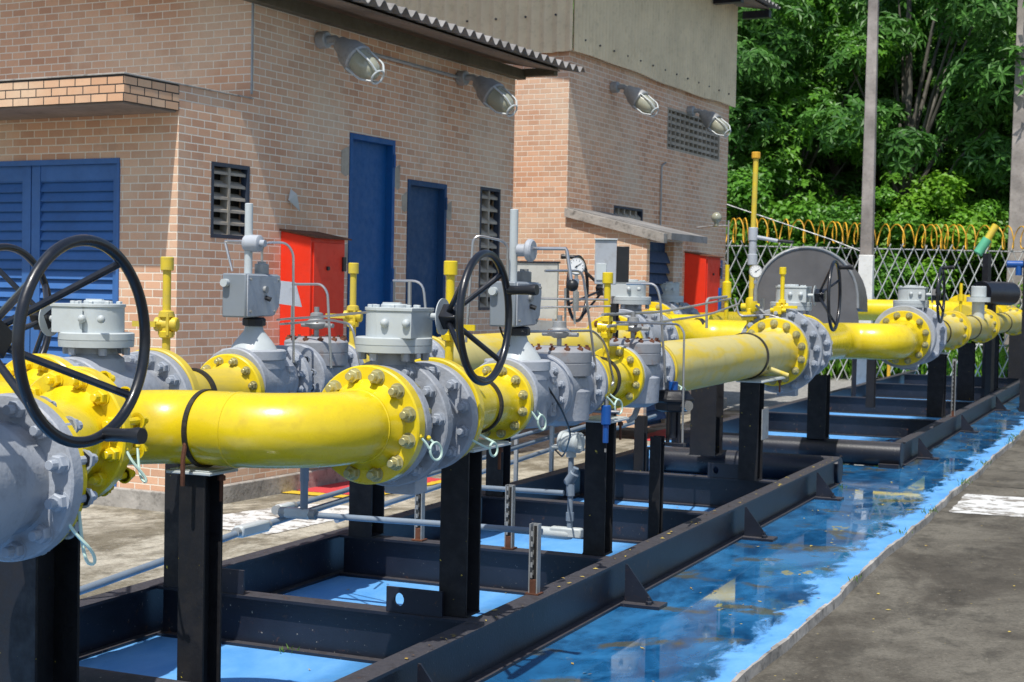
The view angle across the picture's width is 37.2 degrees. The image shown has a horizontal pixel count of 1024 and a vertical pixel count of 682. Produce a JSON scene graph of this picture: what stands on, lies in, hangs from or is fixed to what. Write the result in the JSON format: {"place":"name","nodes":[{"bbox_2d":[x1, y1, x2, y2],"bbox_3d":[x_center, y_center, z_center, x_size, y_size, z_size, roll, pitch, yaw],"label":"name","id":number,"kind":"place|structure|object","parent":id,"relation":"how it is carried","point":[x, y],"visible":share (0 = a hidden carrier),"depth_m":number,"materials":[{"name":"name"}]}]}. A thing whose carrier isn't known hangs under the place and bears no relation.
{"place":"outdoors","nodes":[
{"label":"outdoors","id":0,"kind":"place"},
{"bbox_2d":[0,353,72,392],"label":"offset pipe","id":1,"kind":"object","parent":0,"point":[35,372],"visible":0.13,"depth_m":6.03,"materials":[{"name":"yellow metal"}]},
{"bbox_2d":[0,243,192,389],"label":"ball valve","id":2,"kind":"object","parent":1,"relation":"attached to","point":[92,334],"visible":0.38,"depth_m":6.36,"materials":[{"name":"grey paint"}]},
{"bbox_2d":[136,348,264,392],"bbox_3d":[-1.483,0.257,7.180,0.470,0.470,0.797,2,2,20],"label":"reducer spool","id":3,"kind":"object","parent":2,"relation":"attached to","point":[230,372],"visible":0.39,"depth_m":7.32,"materials":[{"name":"yellow paint"}]},
{"bbox_2d":[132,257,179,349],"bbox_3d":[-1.666,-0.129,7.094,0.217,0.530,0.087,1,2,5],"label":"vent riser","id":4,"kind":"object","parent":3,"relation":"attached to","point":[165,323],"visible":0.97,"depth_m":7.08,"materials":[{"name":"yellow paint"}]},
{"bbox_2d":[210,203,316,392],"bbox_3d":[-1.264,-0.151,7.735,0.364,1.082,0.587,2,2,20],"label":"slam shut valve","id":5,"kind":"object","parent":3,"relation":"attached to","point":[250,299],"visible":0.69,"depth_m":7.59,"materials":[{"name":"grey paint"}]},
{"bbox_2d":[80,410,739,598],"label":"yard paving","id":6,"kind":"structure","parent":0,"point":[118,539],"depth_m":10.71,"materials":[{"name":"concrete"}]},
{"bbox_2d":[0,0,584,511],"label":"brick building","id":7,"kind":"structure","parent":6,"relation":"on","point":[144,136],"depth_m":12.47,"materials":[{"name":"brick"}]},
{"bbox_2d":[0,166,31,364],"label":"louvred door","id":8,"kind":"structure","parent":7,"relation":"in","point":[15,182],"depth_m":12.19,"materials":[{"name":"blue paint"}]},
{"bbox_2d":[30,164,116,356],"bbox_3d":[-3.403,-0.101,11.929,0.935,2.550,0.080,2,2,27],"label":"louvred door","id":9,"kind":"structure","parent":7,"relation":"in","point":[68,200],"depth_m":11.90,"materials":[{"name":"blue paint"}]},
{"bbox_2d":[279,229,351,344],"bbox_3d":[-1.644,-0.310,12.686,0.350,1.228,0.550,2,2,27],"label":"red cabinet","id":10,"kind":"object","parent":7,"relation":"attached to","point":[320,257],"visible":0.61,"depth_m":12.51,"materials":[{"name":"metal"}]},
{"bbox_2d":[314,31,384,84],"bbox_3d":[-1.358,-2.374,12.732,0.683,0.482,0.272,2,2,27],"label":"bulkhead lamp","id":11,"kind":"object","parent":7,"relation":"attached to","point":[357,58],"visible":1,"depth_m":12.61,"materials":[{"name":"metal"}]},
{"bbox_2d":[351,140,395,335],"bbox_3d":[-1.317,-0.355,13.795,0.154,2.879,0.688,2,2,27],"label":"door","id":12,"kind":"structure","parent":7,"relation":"in","point":[369,159],"depth_m":13.81,"materials":[{"name":"blue paint"}]},
{"bbox_2d":[409,186,447,336],"bbox_3d":[-0.869,-0.208,14.669,0.154,2.544,0.668,2,2,27],"label":"door","id":13,"kind":"structure","parent":7,"relation":"in","point":[424,201],"depth_m":14.70,"materials":[{"name":"blue paint"}]},
{"bbox_2d":[455,70,517,116],"bbox_3d":[-0.247,-2.423,14.881,0.683,0.482,0.272,2,2,27],"label":"bulkhead lamp","id":14,"kind":"object","parent":7,"relation":"attached to","point":[493,95],"visible":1,"depth_m":14.76,"materials":[{"name":"metal"}]},
{"bbox_2d":[278,507,317,519],"bbox_3d":[-1.145,0.923,8.141,0.220,0.056,0.060,2,2,23],"label":"conduit fitting","id":15,"kind":"object","parent":6,"relation":"on","point":[295,513],"visible":1,"depth_m":8.11,"materials":[{"name":"grey paint"}]},
{"bbox_2d":[315,512,542,534],"bbox_3d":[-0.516,0.939,7.870,1.450,0.051,0.032,2,2,23],"label":"cable conduit","id":16,"kind":"object","parent":15,"relation":"attached to","point":[436,523],"visible":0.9,"depth_m":7.88,"materials":[{"name":"grey metal"}]},
{"bbox_2d":[223,504,390,533],"bbox_3d":[-1.696,1.299,11.374,0.939,0.001,1.604,2,2,28],"label":"white slab marking","id":17,"kind":"object","parent":6,"relation":"on","point":[231,521],"visible":0.37,"depth_m":11.14,"materials":[{"name":"paint"}]},
{"bbox_2d":[541,431,584,539],"bbox_3d":[0.289,0.857,9.034,0.283,0.649,0.142,2,2,23],"label":"instrument housing","id":18,"kind":"object","parent":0,"point":[575,446],"visible":0.88,"depth_m":9.00,"materials":[{"name":"grey paint"}]},
{"bbox_2d":[385,0,780,433],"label":"brick building","id":19,"kind":"structure","parent":0,"point":[595,156],"depth_m":18.84,"materials":[{"name":"brick"}]},
{"bbox_2d":[610,81,658,116],"bbox_3d":[1.529,-3.017,18.953,0.659,0.464,0.262,2,2,27],"label":"bulkhead lamp","id":20,"kind":"object","parent":19,"relation":"attached to","point":[642,101],"visible":1,"depth_m":18.84,"materials":[{"name":"metal"}]},
{"bbox_2d":[646,251,669,420],"bbox_3d":[1.701,-0.059,18.087,0.050,2.005,0.740,2,2,27],"label":"louvred door","id":21,"kind":"structure","parent":19,"relation":"in","point":[658,268],"depth_m":18.10,"materials":[{"name":"blue metal"}]},
{"bbox_2d":[684,251,723,312],"bbox_3d":[2.742,-0.417,21.802,0.370,1.718,0.650,2,2,27],"label":"red cabinet","id":22,"kind":"object","parent":19,"relation":"attached to","point":[703,272],"visible":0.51,"depth_m":21.55,"materials":[{"name":"metal"}]},
{"bbox_2d":[687,106,730,137],"bbox_3d":[2.768,-3.081,21.351,0.659,0.464,0.262,2,2,27],"label":"bulkhead lamp","id":23,"kind":"object","parent":19,"relation":"attached to","point":[715,123],"visible":1,"depth_m":21.24,"materials":[{"name":"metal"}]},
{"bbox_2d":[649,302,712,319],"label":"offset pipe","id":24,"kind":"object","parent":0,"point":[656,306],"visible":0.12,"depth_m":17.66,"materials":[{"name":"metal"}]},
{"bbox_2d":[654,282,699,314],"bbox_3d":[1.688,-0.397,18.484,1.092,1.204,1.313,2,2,20],"label":"ball valve","id":25,"kind":"object","parent":24,"relation":"attached to","point":[670,297],"visible":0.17,"depth_m":18.21,"materials":[{"name":"grey paint"}]},
{"bbox_2d":[749,434,1023,681],"bbox_3d":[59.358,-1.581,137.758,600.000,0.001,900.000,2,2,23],"label":"ground","id":26,"kind":"structure","parent":0,"point":[958,616],"depth_m":8.49,"materials":[{"name":"concrete"}]},
{"bbox_2d":[79,396,1023,681],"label":"painted pad","id":27,"kind":"object","parent":26,"relation":"on","point":[703,638],"visible":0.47,"depth_m":8.56,"materials":[{"name":"blue paint"}]},
{"bbox_2d":[0,520,79,681],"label":"support post","id":28,"kind":"object","parent":27,"relation":"on","point":[39,616],"visible":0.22,"depth_m":5.38,"materials":[{"name":"black metal"}]},
{"bbox_2d":[0,368,148,565],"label":"pipe spool","id":29,"kind":"object","parent":28,"relation":"on","point":[93,409],"visible":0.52,"depth_m":5.42,"materials":[{"name":"yellow paint"}]},
{"bbox_2d":[0,234,150,561],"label":"ball valve","id":30,"kind":"object","parent":29,"relation":"attached to","point":[42,462],"visible":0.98,"depth_m":4.45,"materials":[{"name":"grey paint"}]},
{"bbox_2d":[166,464,237,681],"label":"support post","id":31,"kind":"object","parent":27,"relation":"on","point":[200,574],"visible":0.88,"depth_m":5.79,"materials":[{"name":"black metal"}]},
{"bbox_2d":[67,365,442,485],"bbox_3d":[-1.045,0.338,5.791,1.574,0.495,0.556,0,2,-19],"label":"offset pipe","id":32,"kind":"object","parent":31,"relation":"on","point":[362,424],"visible":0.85,"depth_m":5.69,"materials":[{"name":"yellow metal"}]},
{"bbox_2d":[355,250,538,494],"bbox_3d":[-0.322,0.130,6.256,0.778,1.013,0.664,2,2,21],"label":"ball valve","id":33,"kind":"object","parent":32,"relation":"attached to","point":[397,338],"visible":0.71,"depth_m":6.11,"materials":[{"name":"grey paint"}]},
{"bbox_2d":[415,357,546,458],"bbox_3d":[-0.180,0.296,6.909,0.512,0.470,0.926,2,2,21],"label":"reducer spool","id":34,"kind":"object","parent":33,"relation":"attached to","point":[504,399],"visible":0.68,"depth_m":7.10,"materials":[{"name":"yellow paint"}]},
{"bbox_2d":[436,261,475,360],"bbox_3d":[-0.237,-0.109,6.715,0.211,0.490,0.108,2,2,23],"label":"vent riser","id":35,"kind":"object","parent":34,"relation":"attached to","point":[450,270],"visible":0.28,"depth_m":6.72,"materials":[{"name":"yellow paint"}]},
{"bbox_2d":[465,209,577,428],"bbox_3d":[0.120,-0.101,7.492,0.515,1.082,0.594,2,2,21],"label":"slam shut valve","id":36,"kind":"object","parent":34,"relation":"attached to","point":[542,374],"visible":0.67,"depth_m":7.36,"materials":[{"name":"grey paint"}]},
{"bbox_2d":[531,315,607,425],"bbox_3d":[0.262,0.150,8.042,0.364,0.575,0.685,2,2,21],"label":"pressure regulator","id":37,"kind":"object","parent":36,"relation":"attached to","point":[589,387],"visible":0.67,"depth_m":7.90,"materials":[{"name":"grey paint"}]},
{"bbox_2d":[592,346,644,414],"bbox_3d":[0.517,0.219,8.621,0.423,0.366,0.818,2,2,21],"label":"short spool","id":38,"kind":"object","parent":37,"relation":"attached to","point":[625,389],"visible":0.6,"depth_m":8.81,"materials":[{"name":"yellow paint"}]},
{"bbox_2d":[597,272,628,357],"bbox_3d":[0.585,-0.128,8.724,0.211,0.530,0.108,2,2,23],"label":"vent riser","id":39,"kind":"object","parent":38,"relation":"attached to","point":[605,332],"visible":0.88,"depth_m":8.72,"materials":[{"name":"yellow paint"}]},
{"bbox_2d":[80,424,585,594],"bbox_3d":[-1.079,1.096,10.078,0.062,0.451,9.202,2,2,23],"label":"cable conduit","id":40,"kind":"object","parent":27,"relation":"on","point":[114,578],"visible":0.29,"depth_m":8.77,"materials":[{"name":"grey metal"}]},
{"bbox_2d":[79,446,843,681],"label":"skid frame","id":41,"kind":"object","parent":27,"relation":"on","point":[260,610],"visible":0.75,"depth_m":8.31,"materials":[{"name":"black paint"}]},
{"bbox_2d":[163,464,191,587],"bbox_3d":[-1.550,0.822,7.420,0.200,0.723,0.300,2,2,23],"label":"support post","id":42,"kind":"object","parent":41,"relation":"on","point":[171,530],"visible":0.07,"depth_m":7.31,"materials":[{"name":"black metal"}]},
{"bbox_2d":[348,480,384,537],"bbox_3d":[-0.853,0.794,8.960,0.159,0.705,0.162,2,2,23],"label":"support post","id":43,"kind":"object","parent":41,"relation":"on","point":[366,500],"visible":0.43,"depth_m":8.91,"materials":[{"name":"black metal"}]},
{"bbox_2d":[439,439,510,617],"bbox_3d":[-0.184,0.846,6.952,0.200,0.758,0.420,2,2,23],"label":"support post","id":44,"kind":"object","parent":41,"relation":"on","point":[460,533],"visible":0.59,"depth_m":6.79,"materials":[{"name":"black metal"}]},
{"bbox_2d":[485,437,510,496],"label":"support post","id":45,"kind":"object","parent":41,"relation":"on","point":[495,476],"visible":0.45,"depth_m":10.80,"materials":[{"name":"black metal"}]},
{"bbox_2d":[432,315,642,369],"bbox_3d":[0.200,0.102,11.710,0.580,0.580,4.338,2,2,20],"label":"long pipe","id":46,"kind":"object","parent":45,"relation":"on","point":[477,356],"visible":0.18,"depth_m":11.17,"materials":[{"name":"yellow metal"}]},
{"bbox_2d":[415,340,444,359],"bbox_3d":[-0.664,0.151,9.381,0.364,0.420,0.731,2,2,20],"label":"pressure regulator","id":47,"kind":"object","parent":46,"relation":"attached to","point":[438,350],"visible":0.02,"depth_m":9.54,"materials":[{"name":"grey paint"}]},
{"bbox_2d":[348,342,369,362],"bbox_3d":[-0.874,0.175,8.816,0.366,0.366,0.607,2,2,20],"label":"short spool","id":48,"kind":"object","parent":47,"relation":"attached to","point":[364,360],"visible":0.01,"depth_m":8.51,"materials":[{"name":"yellow paint"}]},
{"bbox_2d":[284,307,363,392],"bbox_3d":[-1.053,0.100,8.328,0.364,0.575,0.593,2,2,20],"label":"pressure regulator","id":49,"kind":"object","parent":48,"relation":"attached to","point":[314,347],"visible":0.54,"depth_m":8.15,"materials":[{"name":"grey paint"}]},
{"bbox_2d":[326,263,362,344],"bbox_3d":[-0.993,-0.198,8.981,0.217,0.530,0.087,1,2,5],"label":"vent riser","id":50,"kind":"object","parent":48,"relation":"attached to","point":[353,320],"visible":0.87,"depth_m":8.96,"materials":[{"name":"yellow paint"}]},
{"bbox_2d":[561,254,678,341],"bbox_3d":[1.005,-0.214,14.318,0.962,1.182,1.350,2,2,20],"label":"ball valve","id":51,"kind":"object","parent":46,"relation":"attached to","point":[630,298],"visible":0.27,"depth_m":14.02,"materials":[{"name":"grey paint"}]},
{"bbox_2d":[644,310,746,339],"bbox_3d":[2.065,-0.025,15.484,2.264,0.580,0.894,0,2,-31],"label":"offset pipe","id":52,"kind":"object","parent":51,"relation":"on","point":[694,328],"visible":0.21,"depth_m":15.47,"materials":[{"name":"yellow metal"}]},
{"bbox_2d":[697,212,730,319],"bbox_3d":[2.623,-0.909,19.762,0.481,1.530,0.136,2,2,23],"label":"vent pipe","id":53,"kind":"object","parent":52,"relation":"attached to","point":[716,218],"visible":0.87,"depth_m":19.68,"materials":[{"name":"yellow metal"}]},
{"bbox_2d":[501,484,516,549],"bbox_3d":[-0.012,0.994,8.602,0.070,0.360,0.070,2,2,23],"label":"strut channel","id":54,"kind":"object","parent":41,"relation":"on","point":[509,537],"visible":0.96,"depth_m":8.59,"materials":[{"name":"metal"}]},
{"bbox_2d":[525,523,543,595],"bbox_3d":[0.110,1.048,7.320,0.070,0.340,0.070,2,2,23],"label":"strut channel","id":55,"kind":"object","parent":41,"relation":"on","point":[534,558],"visible":1,"depth_m":7.31,"materials":[{"name":"metal"}]},
{"bbox_2d":[582,415,628,555],"bbox_3d":[0.510,0.808,8.547,0.200,0.758,0.300,2,2,23],"label":"support post","id":56,"kind":"object","parent":41,"relation":"on","point":[598,501],"visible":0.81,"depth_m":8.44,"materials":[{"name":"black metal"}]},
{"bbox_2d":[633,415,647,471],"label":"support post","id":57,"kind":"object","parent":41,"relation":"on","point":[640,440],"visible":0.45,"depth_m":13.43,"materials":[{"name":"black metal"}]},
{"bbox_2d":[648,435,664,538],"bbox_3d":[0.894,1.000,9.442,0.074,0.820,0.082,2,2,23],"label":"support post","id":58,"kind":"object","parent":41,"relation":"on","point":[656,490],"visible":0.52,"depth_m":9.40,"materials":[{"name":"black metal"}]},
{"bbox_2d":[689,383,723,455],"bbox_3d":[1.790,0.651,13.950,0.254,0.780,0.254,2,2,23],"label":"support post","id":59,"kind":"object","parent":41,"relation":"on","point":[706,426],"visible":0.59,"depth_m":13.85,"materials":[{"name":"black metal"}]},
{"bbox_2d":[736,376,784,480],"bbox_3d":[2.010,0.697,12.314,0.220,0.793,0.750,2,2,23],"label":"support post","id":60,"kind":"object","parent":41,"relation":"on","point":[750,458],"visible":0.96,"depth_m":11.98,"materials":[{"name":"black metal"}]},
{"bbox_2d":[660,318,808,390],"bbox_3d":[1.594,0.139,11.429,0.604,0.590,4.108,2,2,21],"label":"long pipe","id":61,"kind":"object","parent":60,"relation":"on","point":[773,347],"visible":0.69,"depth_m":11.49,"materials":[{"name":"yellow metal"}]},
{"bbox_2d":[610,312,674,407],"bbox_3d":[0.747,0.110,9.280,0.364,0.575,0.754,2,2,21],"label":"pressure regulator","id":62,"kind":"object","parent":61,"relation":"attached to","point":[648,353],"visible":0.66,"depth_m":9.13,"materials":[{"name":"grey paint"}]},
{"bbox_2d":[626,381,693,446],"bbox_3d":[0.942,0.450,9.462,0.420,0.400,0.270,2,2,23],"label":"diaphragm actuator","id":63,"kind":"object","parent":62,"relation":"attached to","point":[669,403],"visible":0.84,"depth_m":9.39,"materials":[{"name":"black paint"}]},
{"bbox_2d":[741,260,853,395],"bbox_3d":[2.607,-0.120,13.789,0.917,1.232,1.301,2,2,21],"label":"ball valve","id":64,"kind":"object","parent":61,"relation":"attached to","point":[818,337],"visible":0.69,"depth_m":13.49,"materials":[{"name":"grey paint"}]},
{"bbox_2d":[741,152,793,311],"bbox_3d":[2.304,-0.902,13.691,0.452,1.600,0.111,2,2,23],"label":"vent pipe","id":65,"kind":"object","parent":64,"relation":"attached to","point":[753,238],"visible":0.84,"depth_m":13.71,"materials":[{"name":"yellow metal"}]},
{"bbox_2d":[803,311,930,364],"bbox_3d":[3.411,-0.007,15.514,0.842,0.615,2.851,2,2,36],"label":"offset pipe","id":66,"kind":"object","parent":64,"relation":"on","point":[900,338],"visible":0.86,"depth_m":15.83,"materials":[{"name":"yellow metal"}]},
{"bbox_2d":[874,265,954,369],"bbox_3d":[4.528,-0.264,16.987,0.812,1.166,1.243,2,2,22],"label":"ball valve","id":67,"kind":"object","parent":66,"relation":"attached to","point":[913,298],"visible":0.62,"depth_m":16.79,"materials":[{"name":"grey paint"}]},
{"bbox_2d":[940,312,968,349],"bbox_3d":[5.236,-0.100,18.784,0.500,0.500,2.778,2,2,23],"label":"spool","id":68,"kind":"object","parent":67,"relation":"attached to","point":[956,324],"visible":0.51,"depth_m":19.76,"materials":[{"name":"yellow paint"}]},
{"bbox_2d":[334,414,656,522],"bbox_3d":[0.193,1.022,13.558,0.040,0.279,7.001,2,2,23],"label":"cable conduit","id":69,"kind":"object","parent":27,"relation":"on","point":[438,486],"visible":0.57,"depth_m":12.52,"materials":[{"name":"grey metal"}]},
{"bbox_2d":[513,261,560,481],"bbox_3d":[0.176,0.314,12.655,0.420,1.955,0.120,2,2,23],"label":"data board","id":70,"kind":"object","parent":27,"relation":"on","point":[548,282],"visible":0.27,"depth_m":12.62,"materials":[{"name":"grey paint"}]},
{"bbox_2d":[610,303,618,503],"bbox_3d":[0.798,0.510,12.141,0.064,1.620,0.072,2,2,23],"label":"support post","id":71,"kind":"object","parent":27,"relation":"on","point":[614,308],"visible":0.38,"depth_m":12.13,"materials":[{"name":"metal"}]},
{"bbox_2d":[594,238,628,290],"bbox_3d":[0.789,-0.597,12.061,0.277,0.429,0.157,1,2,3],"label":"junction cabinet","id":72,"kind":"object","parent":71,"relation":"on","point":[610,254],"visible":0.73,"depth_m":12.03,"materials":[{"name":"grey metal"}]},
{"bbox_2d":[755,246,867,396],"bbox_3d":[4.539,-0.204,23.212,1.930,2.472,0.622,1,2,-1],"label":"arched hood","id":73,"kind":"object","parent":27,"relation":"on","point":[809,266],"visible":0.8,"depth_m":22.90,"materials":[{"name":"metal"}]},
{"bbox_2d":[671,368,1019,468],"bbox_3d":[6.753,0.903,24.587,2.620,0.255,19.550,2,2,23],"label":"skid frame","id":74,"kind":"object","parent":27,"relation":"on","point":[920,438],"visible":0.68,"depth_m":18.86,"materials":[{"name":"black paint"}]},
{"bbox_2d":[806,375,830,438],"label":"support post","id":75,"kind":"object","parent":74,"relation":"on","point":[818,409],"visible":0.85,"depth_m":15.58,"materials":[{"name":"black metal"}]},
{"bbox_2d":[926,352,949,417],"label":"support post","id":76,"kind":"object","parent":74,"relation":"on","point":[936,388],"visible":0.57,"depth_m":18.78,"materials":[{"name":"black metal"}]},
{"bbox_2d":[956,343,975,400],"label":"support post","id":77,"kind":"object","parent":74,"relation":"on","point":[966,372],"visible":0.84,"depth_m":22.00,"materials":[{"name":"black metal"}]},
{"bbox_2d":[944,310,997,345],"bbox_3d":[6.466,-0.187,21.558,0.500,0.500,3.508,2,2,23],"label":"spool","id":78,"kind":"object","parent":77,"relation":"on","point":[981,330],"visible":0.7,"depth_m":22.14,"materials":[{"name":"yellow paint"}]},
{"bbox_2d":[958,283,990,319],"bbox_3d":[6.787,-0.536,22.332,0.463,0.620,0.340,2,2,23],"label":"valve","id":79,"kind":"object","parent":78,"relation":"attached to","point":[978,298],"visible":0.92,"depth_m":22.23,"materials":[{"name":"grey paint"}]},
{"bbox_2d":[981,336,999,388],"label":"support post","id":80,"kind":"object","parent":74,"relation":"on","point":[996,366],"visible":0.5,"depth_m":25.05,"materials":[{"name":"black metal"}]},
{"bbox_2d":[985,308,1021,339],"bbox_3d":[8.157,-0.299,25.401,0.500,0.500,5.108,2,2,23],"label":"spool","id":81,"kind":"object","parent":80,"relation":"on","point":[1009,320],"visible":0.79,"depth_m":25.84,"materials":[{"name":"yellow paint"}]},
{"bbox_2d":[1008,334,1020,378],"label":"support post","id":82,"kind":"object","parent":74,"relation":"on","point":[1014,357],"visible":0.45,"depth_m":28.67,"materials":[{"name":"black metal"}]},
{"bbox_2d":[856,0,878,383],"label":"utility pole","id":83,"kind":"object","parent":27,"relation":"on","point":[866,264],"visible":0.64,"depth_m":26.86,"materials":[{"name":"concrete"}]},
{"bbox_2d":[970,253,1020,396],"bbox_3d":[7.723,-0.168,24.345,0.900,2.450,0.380,-1,3,-43],"label":"open tube","id":84,"kind":"object","parent":27,"relation":"on","point":[1003,293],"visible":0.77,"depth_m":24.23,"materials":[{"name":"black paint"}]},
{"bbox_2d":[1003,0,1023,377],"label":"utility pole","id":85,"kind":"object","parent":27,"relation":"on","point":[1016,213],"visible":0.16,"depth_m":32.36,"materials":[{"name":"concrete"}]},
{"bbox_2d":[1006,261,1023,411],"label":"blue actuator","id":86,"kind":"object","parent":27,"relation":"on","point":[1018,266],"visible":1,"depth_m":23.37,"materials":[{"name":"paint"}]},
{"bbox_2d":[726,8,790,234],"bbox_3d":[3.632,-4.008,36.048,6.074,9.512,6.698,2,2,12],"label":"broadleaf tree","id":87,"kind":"object","parent":26,"relation":"on","point":[761,59],"visible":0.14,"depth_m":34.24,"materials":[{"name":"green plant"}]},
{"bbox_2d":[725,156,833,311],"bbox_3d":[4.754,-1.959,33.925,5.180,5.649,5.116,2,2,16],"label":"shrub","id":88,"kind":"object","parent":26,"relation":"on","point":[739,192],"visible":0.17,"depth_m":32.87,"materials":[{"name":"green plant"}]},
{"bbox_2d":[729,196,857,311],"bbox_3d":[6.075,-1.256,34.401,4.901,4.234,4.463,1,2,8],"label":"shrub","id":89,"kind":"object","parent":26,"relation":"on","point":[762,232],"visible":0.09,"depth_m":33.13,"materials":[{"name":"green plant"}]},
{"bbox_2d":[723,369,890,410],"bbox_3d":[6.433,0.610,41.913,10.720,0.300,37.980,2,2,23],"label":"gravel bed","id":90,"kind":"object","parent":26,"relation":"on","point":[732,392],"depth_m":26.47,"materials":[{"name":"grey gravel"}]},
{"bbox_2d":[730,0,855,190],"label":"broadleaf tree","id":91,"kind":"object","parent":90,"relation":"on","point":[819,162],"depth_m":40.64,"materials":[{"name":"green plant"}]},
{"bbox_2d":[726,0,921,238],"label":"broadleaf tree","id":92,"kind":"object","parent":90,"relation":"on","point":[799,101],"visible":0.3,"depth_m":35.43,"materials":[{"name":"green plant"}]},
{"bbox_2d":[725,240,1023,380],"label":"lattice fence","id":93,"kind":"object","parent":90,"relation":"on","point":[876,248],"visible":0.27,"depth_m":31.03,"materials":[{"name":"metal"}]},
{"bbox_2d":[726,218,1023,249],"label":"razor coil","id":94,"kind":"object","parent":93,"relation":"on","point":[842,229],"visible":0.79,"depth_m":30.91,"materials":[{"name":"orange paint"}]},
{"bbox_2d":[742,0,1013,221],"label":"broadleaf tree","id":95,"kind":"object","parent":90,"relation":"on","point":[838,14],"visible":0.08,"depth_m":38.93,"materials":[{"name":"green plant"}]},
{"bbox_2d":[736,0,1023,255],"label":"broadleaf tree","id":96,"kind":"object","parent":90,"relation":"on","point":[980,111],"visible":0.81,"depth_m":34.51,"materials":[{"name":"green plant"}]},
{"bbox_2d":[819,339,1008,377],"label":"undergrowth","id":97,"kind":"object","parent":90,"relation":"on","point":[837,367],"visible":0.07,"depth_m":31.78,"materials":[{"name":"green plant"}]},
{"bbox_2d":[772,184,941,322],"bbox_3d":[7.527,-1.258,32.915,4.000,4.363,3.951,1,2,1],"label":"shrub","id":98,"kind":"object","parent":26,"relation":"on","point":[841,218],"visible":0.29,"depth_m":32.35,"materials":[{"name":"green plant"}]},
{"bbox_2d":[731,429,1023,681],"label":"pad edge","id":99,"kind":"object","parent":26,"relation":"on","point":[770,656],"visible":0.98,"depth_m":8.94,"materials":[{"name":"concrete"}]},
{"bbox_2d":[820,168,1008,299],"bbox_3d":[8.966,-1.445,34.054,5.530,4.778,5.036,1,2,-6],"label":"shrub","id":100,"kind":"object","parent":26,"relation":"on","point":[949,204],"visible":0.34,"depth_m":32.97,"materials":[{"name":"green plant"}]},
{"bbox_2d":[890,160,1009,343],"bbox_3d":[10.665,-1.564,34.770,4.590,5.006,4.534,1,2,-14],"label":"shrub","id":101,"kind":"object","parent":26,"relation":"on","point":[991,208],"visible":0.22,"depth_m":33.97,"materials":[{"name":"green plant"}]},
{"bbox_2d":[949,494,1023,516],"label":"white floor marking","id":102,"kind":"object","parent":26,"relation":"on","point":[991,505],"visible":1,"depth_m":12.96,"materials":[{"name":"paint"}]},
{"bbox_2d":[953,299,1016,315],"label":"pipe","id":103,"kind":"object","parent":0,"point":[966,309],"visible":0.1,"depth_m":26.02,"materials":[{"name":"yellow metal"}]},
{"bbox_2d":[858,295,969,320],"bbox_3d":[7.184,-0.536,26.867,2.080,0.600,2.360,2,2,23],"label":"offset pipe","id":104,"kind":"object","parent":103,"relation":"attached to","point":[877,308],"visible":0.28,"depth_m":26.08,"materials":[{"name":"yellow metal"}]},
{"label":"gravel strip","id":105,"kind":"structure","parent":0,"visible":0},
{"bbox_2d":[893,33,1015,366],"bbox_3d":[12.258,-3.366,37.094,5.389,8.498,5.980,0,2,-40],"label":"broadleaf tree","id":106,"kind":"object","parent":105,"relation":"on","point":[959,93],"visible":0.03,"depth_m":36.40,"materials":[{"name":"green plant"}]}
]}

